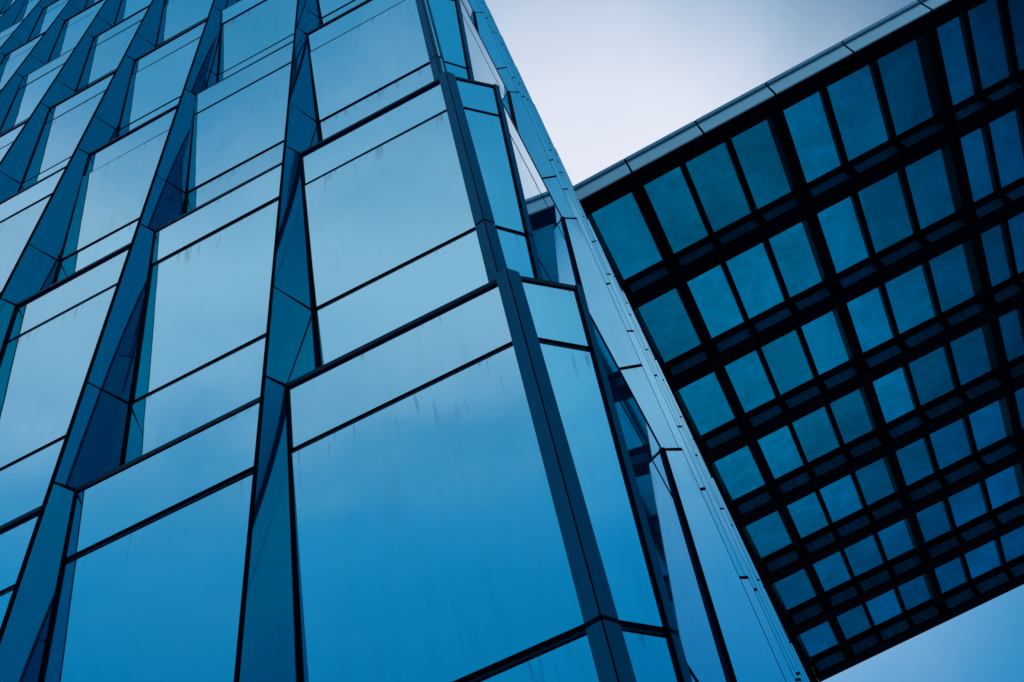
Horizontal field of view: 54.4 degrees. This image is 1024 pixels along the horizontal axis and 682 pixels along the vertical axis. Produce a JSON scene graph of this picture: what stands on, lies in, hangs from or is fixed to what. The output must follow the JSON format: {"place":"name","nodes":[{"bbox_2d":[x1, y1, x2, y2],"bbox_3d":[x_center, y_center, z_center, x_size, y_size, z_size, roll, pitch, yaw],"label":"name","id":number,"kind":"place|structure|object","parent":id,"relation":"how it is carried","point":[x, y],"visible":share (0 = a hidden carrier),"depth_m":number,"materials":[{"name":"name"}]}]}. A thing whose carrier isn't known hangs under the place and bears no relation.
{"place":"outdoors","nodes":[
{"label":"outdoors","id":0,"kind":"place"},
{"bbox_2d":[0,0,809,681],"bbox_3d":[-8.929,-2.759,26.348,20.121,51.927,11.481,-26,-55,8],"label":"office building","id":1,"kind":"structure","parent":0,"point":[326,354],"depth_m":7.55,"materials":[{"name":"blue glass"}]},
{"bbox_2d":[572,0,1023,681],"bbox_3d":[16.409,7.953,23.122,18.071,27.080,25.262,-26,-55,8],"label":"glass canopy","id":2,"kind":"object","parent":1,"relation":"attached to","point":[816,262],"visible":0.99,"depth_m":31.09,"materials":[{"name":"glass"}]},
{"bbox_2d":[485,0,1023,681],"label":"sky","id":3,"kind":"structure","parent":0,"point":[606,80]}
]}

